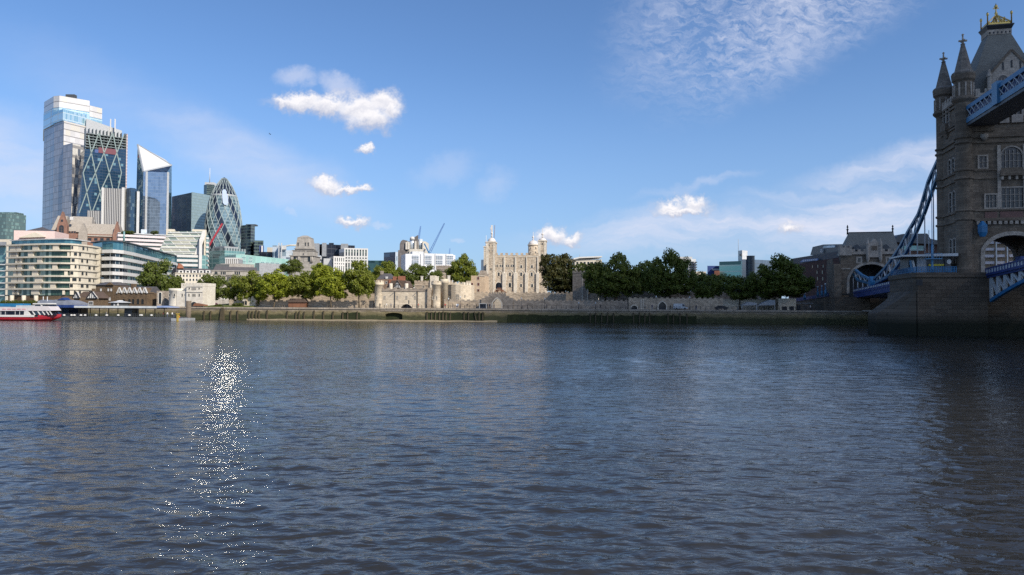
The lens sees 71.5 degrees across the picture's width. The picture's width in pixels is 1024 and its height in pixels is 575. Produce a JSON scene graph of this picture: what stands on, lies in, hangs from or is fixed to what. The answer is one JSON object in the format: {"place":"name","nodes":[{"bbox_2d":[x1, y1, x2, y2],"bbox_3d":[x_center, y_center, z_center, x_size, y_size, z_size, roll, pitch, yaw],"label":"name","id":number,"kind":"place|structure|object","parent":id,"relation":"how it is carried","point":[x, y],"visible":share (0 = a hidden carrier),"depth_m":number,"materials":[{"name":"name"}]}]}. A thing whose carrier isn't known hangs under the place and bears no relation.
{"place":"outdoors","nodes":[
{"label":"outdoors","id":0,"kind":"place"},
{"bbox_2d":[0,239,11,300],"bbox_3d":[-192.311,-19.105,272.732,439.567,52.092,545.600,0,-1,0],"label":"beige roofed building","id":1,"kind":"structure","parent":0,"point":[7,241],"depth_m":520.62,"materials":[{"name":"beige stone"}]},
{"bbox_2d":[0,212,25,239],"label":"green glass block","id":2,"kind":"structure","parent":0,"point":[10,222],"depth_m":722.98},
{"bbox_2d":[14,227,68,295],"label":"pink building","id":3,"kind":"structure","parent":0,"point":[40,233],"depth_m":564.85,"materials":[{"name":"stone"}]},
{"bbox_2d":[42,94,121,231],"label":"skyscraper","id":4,"kind":"structure","parent":0,"point":[68,119],"depth_m":988.41,"materials":[{"name":"glass"}]},
{"bbox_2d":[51,211,122,245],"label":"gabled office building","id":5,"kind":"structure","parent":0,"point":[83,228],"depth_m":604.70,"materials":[{"name":"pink stone"}]},
{"bbox_2d":[72,289,108,305],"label":"half timbered house","id":6,"kind":"structure","parent":0,"point":[93,297],"depth_m":258.14,"materials":[{"name":"brown brick"}]},
{"bbox_2d":[75,128,127,216],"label":"wedge skyscraper","id":7,"kind":"structure","parent":0,"point":[103,161],"depth_m":929.11,"materials":[{"name":"blue glass"}]},
{"bbox_2d":[96,282,159,305],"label":"gabled brick hall","id":8,"kind":"structure","parent":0,"point":[134,294],"depth_m":270.38,"materials":[{"name":"brick"}]},
{"bbox_2d":[116,229,165,249],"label":"banded office building","id":9,"kind":"structure","parent":0,"point":[145,239],"depth_m":551.36,"materials":[{"name":"white glass"}]},
{"bbox_2d":[136,144,171,234],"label":"pointed skyscraper","id":10,"kind":"structure","parent":0,"point":[154,181],"depth_m":824.82,"materials":[{"name":"blue glass"}]},
{"bbox_2d":[159,229,209,268],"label":"sloped glass building","id":11,"kind":"structure","parent":0,"point":[193,241],"depth_m":512.89,"materials":[{"name":"grey metal"}]},
{"bbox_2d":[172,192,209,254],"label":"glass office block","id":12,"kind":"structure","parent":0,"point":[189,211],"depth_m":905.18,"materials":[{"name":"blue glass"}]},
{"bbox_2d":[170,263,212,282],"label":"terrace building","id":13,"kind":"structure","parent":0,"point":[190,275],"depth_m":405.66,"materials":[{"name":"beige stone"}]},
{"bbox_2d":[204,175,215,194],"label":"dark tower","id":14,"kind":"structure","parent":0,"point":[208,187],"depth_m":1288.18,"materials":[{"name":"teal glass"}]},
{"bbox_2d":[209,246,245,269],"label":"teal office building","id":15,"kind":"structure","parent":0,"point":[215,253],"depth_m":556.77,"materials":[{"name":"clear glass"}]},
{"bbox_2d":[241,224,257,255],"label":"dark office tower","id":16,"kind":"structure","parent":0,"point":[247,236],"depth_m":807.02,"materials":[{"name":"teal glass"}]},
{"bbox_2d":[219,255,287,276],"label":"jade office building","id":17,"kind":"structure","parent":0,"point":[263,265],"depth_m":516.41,"materials":[{"name":"teal glass"}]},
{"bbox_2d":[278,243,285,258],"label":"white services tower","id":18,"kind":"structure","parent":0,"point":[281,251],"depth_m":580.76,"materials":[{"name":"grey metal"}]},
{"bbox_2d":[289,235,320,276],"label":"stone tower","id":19,"kind":"structure","parent":0,"point":[305,252],"depth_m":447.48,"materials":[{"name":"beige stone"}]},
{"bbox_2d":[314,243,354,264],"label":"black glass building","id":20,"kind":"structure","parent":0,"point":[325,250],"depth_m":550.63,"materials":[{"name":"grey glass"}]},
{"bbox_2d":[339,248,367,271],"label":"white gridded building","id":21,"kind":"structure","parent":0,"point":[352,254],"depth_m":462.19,"materials":[{"name":"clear glass"}]},
{"bbox_2d":[247,318,496,321],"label":"foreshore","id":22,"kind":"structure","parent":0,"point":[378,320],"depth_m":238.43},
{"bbox_2d":[377,271,392,288],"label":"brick house","id":23,"kind":"structure","parent":0,"point":[387,278],"depth_m":291.19,"materials":[{"name":"stone"}]},
{"bbox_2d":[384,252,397,269],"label":"blue grey office block","id":24,"kind":"structure","parent":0,"point":[391,256],"depth_m":634.88,"materials":[{"name":"glass"}]},
{"bbox_2d":[389,276,413,288],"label":"half timbered house","id":25,"kind":"structure","parent":0,"point":[401,282],"depth_m":288.03,"materials":[{"name":"tile"}]},
{"bbox_2d":[374,280,440,307],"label":"water gate","id":26,"kind":"structure","parent":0,"point":[401,297],"depth_m":252.76,"materials":[{"name":"stone"}]},
{"bbox_2d":[414,276,436,290],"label":"battlemented range","id":27,"kind":"structure","parent":0,"point":[425,284],"depth_m":266.32,"materials":[{"name":"beige stone"}]},
{"bbox_2d":[448,282,473,300],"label":"drum tower","id":28,"kind":"structure","parent":0,"point":[463,290],"depth_m":261.61,"materials":[{"name":"stone"}]},
{"bbox_2d":[0,319,1023,574],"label":"water","id":29,"kind":"structure","parent":0,"point":[274,447],"depth_m":27.60,"materials":[{"name":"liquid"}]},
{"bbox_2d":[0,303,62,320],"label":"river boat","id":30,"kind":"object","parent":29,"relation":"on","point":[46,311],"visible":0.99,"depth_m":221.23,"materials":[{"name":"red paint"}]},
{"bbox_2d":[0,303,194,320],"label":"landing stage","id":31,"kind":"object","parent":29,"relation":"on","point":[74,312],"visible":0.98,"depth_m":233.04,"materials":[{"name":"grey metal"}]},
{"bbox_2d":[37,297,88,305],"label":"pier pavilion","id":32,"kind":"structure","parent":31,"relation":"on","point":[64,301],"depth_m":249.94,"materials":[{"name":"blue metal"}]},
{"bbox_2d":[868,272,1023,336],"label":"bridge pier","id":33,"kind":"structure","parent":29,"relation":"in","point":[938,304],"depth_m":138.73,"materials":[{"name":"stone"}]},
{"bbox_2d":[853,281,889,297],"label":"side span deck","id":34,"kind":"structure","parent":33,"relation":"on","point":[881,292],"depth_m":208.04,"materials":[{"name":"blue metal"}]},
{"bbox_2d":[889,253,957,272],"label":"pier cabin","id":35,"kind":"object","parent":33,"relation":"on","point":[915,260],"visible":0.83,"depth_m":142.59,"materials":[{"name":"grey metal"}]},
{"bbox_2d":[891,266,956,275],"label":"pier railing","id":36,"kind":"object","parent":33,"relation":"on","point":[903,271],"visible":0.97,"depth_m":139.56,"materials":[{"name":"blue metal"}]},
{"bbox_2d":[924,187,941,270],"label":"signal post","id":37,"kind":"object","parent":33,"relation":"on","point":[931,258],"visible":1,"depth_m":139.56,"materials":[{"name":"blue metal"}]},
{"bbox_2d":[985,259,1023,301],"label":"bascule leaf","id":38,"kind":"object","parent":33,"relation":"attached to","point":[1006,272],"visible":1,"depth_m":129.49,"materials":[{"name":"blue metal"}]},
{"bbox_2d":[0,0,1023,297],"label":"sky","id":39,"kind":"structure","parent":0,"point":[638,129],"materials":[{"name":"blue"}]},
{"bbox_2d":[305,307,829,310],"bbox_3d":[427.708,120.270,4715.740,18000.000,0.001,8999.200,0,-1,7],"label":"ground","id":40,"kind":"structure","parent":0,"point":[503,308],"depth_m":250.62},
{"bbox_2d":[0,246,7,301],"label":"glass apartment block","id":41,"kind":"structure","parent":40,"relation":"on","point":[2,271],"depth_m":357.24,"materials":[{"name":"teal glass"}]},
{"bbox_2d":[0,238,101,304],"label":"apartment building","id":42,"kind":"structure","parent":40,"relation":"on","point":[50,269],"depth_m":345.13,"materials":[{"name":"beige stone"}]},
{"bbox_2d":[87,187,125,230],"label":"finned tower","id":43,"kind":"structure","parent":40,"relation":"on","point":[113,206],"depth_m":775.08,"materials":[{"name":"metal"}]},
{"bbox_2d":[125,188,139,232],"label":"curved glass tower","id":44,"kind":"structure","parent":40,"relation":"on","point":[132,210],"depth_m":778.51,"materials":[{"name":"blue glass"}]},
{"bbox_2d":[90,240,176,286],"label":"curved office building","id":45,"kind":"structure","parent":40,"relation":"on","point":[123,261],"depth_m":371.10,"materials":[{"name":"white glass"}]},
{"bbox_2d":[135,257,184,290],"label":"broadleaf tree","id":46,"kind":"object","parent":40,"relation":"on","point":[149,276],"visible":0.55,"depth_m":283.24,"materials":[{"name":"green plant"}]},
{"bbox_2d":[157,291,168,305],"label":"stone gate lodge","id":47,"kind":"structure","parent":40,"relation":"on","point":[162,298],"depth_m":268.00,"materials":[{"name":"beige stone"}]},
{"bbox_2d":[169,283,215,306],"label":"castle gatehouse","id":48,"kind":"object","parent":40,"relation":"on","point":[201,293],"visible":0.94,"depth_m":261.48,"materials":[{"name":"white stone"}]},
{"bbox_2d":[197,274,228,299],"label":"broadleaf tree","id":49,"kind":"object","parent":40,"relation":"on","point":[218,281],"visible":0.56,"depth_m":298.29,"materials":[{"name":"green plant"}]},
{"bbox_2d":[203,177,241,248],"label":"rounded skyscraper","id":50,"kind":"structure","parent":40,"relation":"on","point":[223,206],"depth_m":856.77,"materials":[{"name":"blue glass"}]},
{"bbox_2d":[225,274,242,300],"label":"broadleaf tree","id":51,"kind":"object","parent":40,"relation":"on","point":[232,292],"visible":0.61,"depth_m":264.80,"materials":[{"name":"green plant"}]},
{"bbox_2d":[225,258,242,263],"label":"white colonnade","id":52,"kind":"object","parent":40,"relation":"on","point":[233,260],"visible":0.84,"depth_m":441.16,"materials":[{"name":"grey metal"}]},
{"bbox_2d":[211,264,259,303],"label":"stone office building","id":53,"kind":"structure","parent":40,"relation":"on","point":[228,271],"depth_m":426.43,"materials":[{"name":"stone"}]},
{"bbox_2d":[230,270,264,304],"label":"broadleaf tree","id":54,"kind":"object","parent":40,"relation":"on","point":[246,285],"visible":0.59,"depth_m":259.94,"materials":[{"name":"green plant"}]},
{"bbox_2d":[254,268,295,306],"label":"broadleaf tree","id":55,"kind":"object","parent":40,"relation":"on","point":[274,284],"visible":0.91,"depth_m":255.83,"materials":[{"name":"green plant"}]},
{"bbox_2d":[279,259,303,275],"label":"broadleaf tree","id":56,"kind":"object","parent":40,"relation":"on","point":[294,266],"visible":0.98,"depth_m":328.95,"materials":[{"name":"green plant"}]},
{"bbox_2d":[288,299,308,306],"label":"dark timber shelter","id":57,"kind":"object","parent":40,"relation":"on","point":[297,302],"visible":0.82,"depth_m":257.03,"materials":[{"name":"brown wood"}]},
{"bbox_2d":[229,300,373,307],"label":"curtain wall","id":58,"kind":"structure","parent":40,"relation":"on","point":[322,303],"depth_m":258.34,"materials":[{"name":"stone"}]},
{"bbox_2d":[287,270,318,299],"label":"broadleaf tree","id":59,"kind":"object","parent":40,"relation":"on","point":[304,286],"visible":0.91,"depth_m":255.99,"materials":[{"name":"green plant"}]},
{"bbox_2d":[265,289,374,301],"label":"curtain wall","id":60,"kind":"structure","parent":40,"relation":"on","point":[350,297],"depth_m":271.32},
{"bbox_2d":[309,263,348,307],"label":"broadleaf tree","id":61,"kind":"object","parent":40,"relation":"on","point":[328,281],"visible":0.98,"depth_m":253.89,"materials":[{"name":"green plant"}]},
{"bbox_2d":[329,256,345,274],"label":"white gridded building","id":62,"kind":"structure","parent":40,"relation":"on","point":[338,262],"depth_m":452.39,"materials":[{"name":"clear glass"}]},
{"bbox_2d":[342,260,375,307],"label":"broadleaf tree","id":63,"kind":"object","parent":40,"relation":"on","point":[360,279],"visible":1,"depth_m":253.42,"materials":[{"name":"green plant"}]},
{"bbox_2d":[372,260,403,279],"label":"broadleaf tree","id":64,"kind":"object","parent":40,"relation":"on","point":[388,267],"visible":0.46,"depth_m":328.35,"materials":[{"name":"green plant"}]},
{"bbox_2d":[398,235,428,272],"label":"mottled stone tower","id":65,"kind":"structure","parent":40,"relation":"on","point":[415,243],"depth_m":561.96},
{"bbox_2d":[400,263,443,286],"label":"broadleaf tree","id":66,"kind":"object","parent":40,"relation":"on","point":[411,276],"visible":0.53,"depth_m":313.19,"materials":[{"name":"green plant"}]},
{"bbox_2d":[401,251,454,287],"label":"white glazed offices","id":67,"kind":"structure","parent":40,"relation":"on","point":[420,258],"depth_m":445.60,"materials":[{"name":"grey metal"}]},
{"bbox_2d":[440,279,448,307],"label":"round wall tower","id":68,"kind":"structure","parent":40,"relation":"on","point":[444,288],"depth_m":259.51,"materials":[{"name":"stone"}]},
{"bbox_2d":[34,307,868,324],"bbox_3d":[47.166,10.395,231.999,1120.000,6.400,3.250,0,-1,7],"label":"river wall","id":69,"kind":"structure","parent":40,"relation":"on","point":[777,317],"depth_m":236.27,"materials":[{"name":"stone"}]},
{"bbox_2d":[508,314,695,322],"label":"weed covered boarding","id":70,"kind":"object","parent":69,"relation":"attached to","point":[575,318],"visible":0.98,"depth_m":232.71,"materials":[{"name":"wood"}]},
{"bbox_2d":[664,306,822,310],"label":"iron railing","id":71,"kind":"object","parent":69,"relation":"on","point":[779,308],"visible":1,"depth_m":228.78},
{"bbox_2d":[445,253,478,282],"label":"broadleaf tree","id":72,"kind":"object","parent":40,"relation":"on","point":[456,272],"visible":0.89,"depth_m":323.36,"materials":[{"name":"green plant"}]},
{"bbox_2d":[444,299,480,307],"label":"curtain wall","id":73,"kind":"structure","parent":40,"relation":"on","point":[463,302],"depth_m":255.42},
{"bbox_2d":[466,270,488,292],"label":"officers quarters","id":74,"kind":"structure","parent":40,"relation":"on","point":[480,282],"depth_m":296.53,"materials":[{"name":"stone"}]},
{"bbox_2d":[481,292,512,307],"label":"castle archway","id":75,"kind":"object","parent":40,"relation":"on","point":[492,298],"visible":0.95,"depth_m":253.44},
{"bbox_2d":[483,225,546,292],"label":"great keep","id":76,"kind":"structure","parent":40,"relation":"on","point":[511,272],"depth_m":374.39,"materials":[{"name":"beige stone"}]},
{"bbox_2d":[474,292,572,300],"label":"curtain wall","id":77,"kind":"structure","parent":40,"relation":"on","point":[548,296],"depth_m":281.53,"materials":[{"name":"stone"}]},
{"bbox_2d":[538,253,575,292],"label":"broadleaf tree","id":78,"kind":"object","parent":40,"relation":"on","point":[554,271],"visible":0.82,"depth_m":288.75,"materials":[{"name":"green plant"}]},
{"bbox_2d":[513,299,626,308],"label":"curtain wall","id":79,"kind":"structure","parent":40,"relation":"on","point":[574,304],"depth_m":250.96,"materials":[{"name":"stone"}]},
{"bbox_2d":[566,262,590,280],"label":"broadleaf tree","id":80,"kind":"object","parent":40,"relation":"on","point":[579,268],"visible":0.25,"depth_m":286.58,"materials":[{"name":"green plant"}]},
{"bbox_2d":[572,271,597,300],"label":"square wall tower","id":81,"kind":"structure","parent":40,"relation":"on","point":[580,292],"depth_m":263.74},
{"bbox_2d":[572,256,601,299],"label":"white roofed offices","id":82,"kind":"structure","parent":40,"relation":"on","point":[587,259],"depth_m":562.69,"materials":[{"name":"beige stone"}]},
{"bbox_2d":[581,252,646,300],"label":"broadleaf tree","id":83,"kind":"object","parent":40,"relation":"on","point":[623,279],"visible":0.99,"depth_m":249.48,"materials":[{"name":"green plant"}]},
{"bbox_2d":[632,260,656,292],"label":"broadleaf tree","id":84,"kind":"object","parent":40,"relation":"on","point":[646,264],"visible":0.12,"depth_m":297.16,"materials":[{"name":"green plant"}]},
{"bbox_2d":[642,247,697,298],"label":"broadleaf tree","id":85,"kind":"object","parent":40,"relation":"on","point":[663,280],"visible":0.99,"depth_m":247.70,"materials":[{"name":"green plant"}]},
{"bbox_2d":[628,297,722,309],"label":"wharf wall","id":86,"kind":"structure","parent":40,"relation":"on","point":[642,303],"depth_m":240.07,"materials":[{"name":"grey stone"}]},
{"bbox_2d":[599,291,777,308],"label":"curtain wall","id":87,"kind":"structure","parent":40,"relation":"on","point":[675,296],"depth_m":260.50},
{"bbox_2d":[692,274,724,298],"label":"broadleaf tree","id":88,"kind":"object","parent":40,"relation":"on","point":[702,290],"visible":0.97,"depth_m":244.43,"materials":[{"name":"green plant"}]},
{"bbox_2d":[690,271,737,292],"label":"broadleaf tree","id":89,"kind":"object","parent":40,"relation":"on","point":[702,276],"visible":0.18,"depth_m":297.86,"materials":[{"name":"green plant"}]},
{"bbox_2d":[719,261,741,284],"bbox_3d":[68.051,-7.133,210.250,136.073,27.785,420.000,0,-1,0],"label":"green glass offices","id":90,"kind":"structure","parent":40,"relation":"on","point":[732,268],"depth_m":400.13,"materials":[{"name":"glass"}]},
{"bbox_2d":[724,275,756,309],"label":"broadleaf tree","id":91,"kind":"object","parent":40,"relation":"on","point":[741,292],"visible":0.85,"depth_m":241.32,"materials":[{"name":"green plant"}]},
{"bbox_2d":[723,299,774,309],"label":"pale wharf wall","id":92,"kind":"structure","parent":40,"relation":"on","point":[731,304],"depth_m":243.03,"materials":[{"name":"stone"}]},
{"bbox_2d":[742,256,776,280],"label":"blue grey flats","id":93,"kind":"structure","parent":40,"relation":"on","point":[750,263],"depth_m":398.69,"materials":[{"name":"concrete"}]},
{"bbox_2d":[743,253,815,298],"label":"broadleaf tree","id":94,"kind":"object","parent":40,"relation":"on","point":[786,278],"visible":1,"depth_m":237.35,"materials":[{"name":"green plant"}]},
{"bbox_2d":[773,298,795,309],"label":"cream wharf building","id":95,"kind":"structure","parent":40,"relation":"on","point":[785,302],"depth_m":236.70,"materials":[{"name":"stone"}]},
{"bbox_2d":[796,293,848,309],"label":"approach viaduct","id":96,"kind":"object","parent":40,"relation":"on","point":[818,303],"visible":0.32,"depth_m":246.29,"materials":[{"name":"stone"}]},
{"bbox_2d":[826,225,912,310],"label":"abutment gatehouse","id":97,"kind":"object","parent":40,"relation":"on","point":[868,254],"visible":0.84,"depth_m":228.48,"materials":[{"name":"stone"}]},
{"bbox_2d":[851,269,868,283],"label":"suspension chain","id":98,"kind":"object","parent":97,"relation":"attached to","point":[859,274],"visible":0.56,"depth_m":222.42,"materials":[{"name":"blue metal"}]},
{"bbox_2d":[894,233,936,254],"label":"dark roofed office","id":99,"kind":"structure","parent":40,"relation":"on","point":[928,240],"depth_m":301.83,"materials":[{"name":"brick"}]},
{"bbox_2d":[739,300,774,309],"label":"open shelter","id":100,"kind":"object","parent":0,"point":[769,302],"visible":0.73,"depth_m":235.89,"materials":[{"name":"grey metal"}]},
{"bbox_2d":[789,244,889,301],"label":"brick hotel","id":101,"kind":"structure","parent":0,"point":[814,264],"depth_m":295.19,"materials":[{"name":"brick"}]},
{"bbox_2d":[932,4,1023,271],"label":"bridge tower","id":102,"kind":"structure","parent":0,"point":[980,175],"depth_m":140.37,"materials":[{"name":"stone"}]},
{"bbox_2d":[873,161,936,283],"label":"suspension chain","id":103,"kind":"object","parent":102,"relation":"attached to","point":[920,220],"visible":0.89,"depth_m":171.27,"materials":[{"name":"teal metal"}]},
{"bbox_2d":[977,155,987,168],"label":"window","id":104,"kind":"structure","parent":102,"relation":"in","point":[982,160],"depth_m":140.10,"materials":[{"name":"glass"}]},
{"bbox_2d":[978,221,987,236],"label":"hanging lantern","id":105,"kind":"object","parent":102,"relation":"attached to","point":[982,228],"visible":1,"depth_m":138.43,"materials":[{"name":"blue metal"}]},
{"bbox_2d":[984,193,997,208],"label":"window","id":106,"kind":"structure","parent":102,"relation":"in","point":[990,199],"depth_m":139.59,"materials":[{"name":"glass"}]},
{"bbox_2d":[966,66,1023,131],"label":"walkway","id":107,"kind":"structure","parent":102,"relation":"attached to","point":[998,102],"depth_m":129.03,"materials":[{"name":"blue metal"}]},
{"bbox_2d":[1001,145,1022,167],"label":"window","id":108,"kind":"structure","parent":102,"relation":"in","point":[1011,156],"depth_m":139.01,"materials":[{"name":"glass"}]},
{"bbox_2d":[1001,186,1023,208],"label":"window","id":109,"kind":"structure","parent":102,"relation":"in","point":[1011,196],"depth_m":138.77,"materials":[{"name":"glass"}]},
{"bbox_2d":[985,241,1012,267],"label":"banded hotel","id":110,"kind":"structure","parent":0,"point":[997,253],"depth_m":325.19,"materials":[{"name":"beige concrete"}]},
{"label":"timber post","id":111,"kind":"object","parent":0,"visible":0},
{"bbox_2d":[428,312,483,320],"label":"weed covered boarding","id":112,"kind":"object","parent":111,"relation":"attached to","point":[457,316],"visible":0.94,"depth_m":238.10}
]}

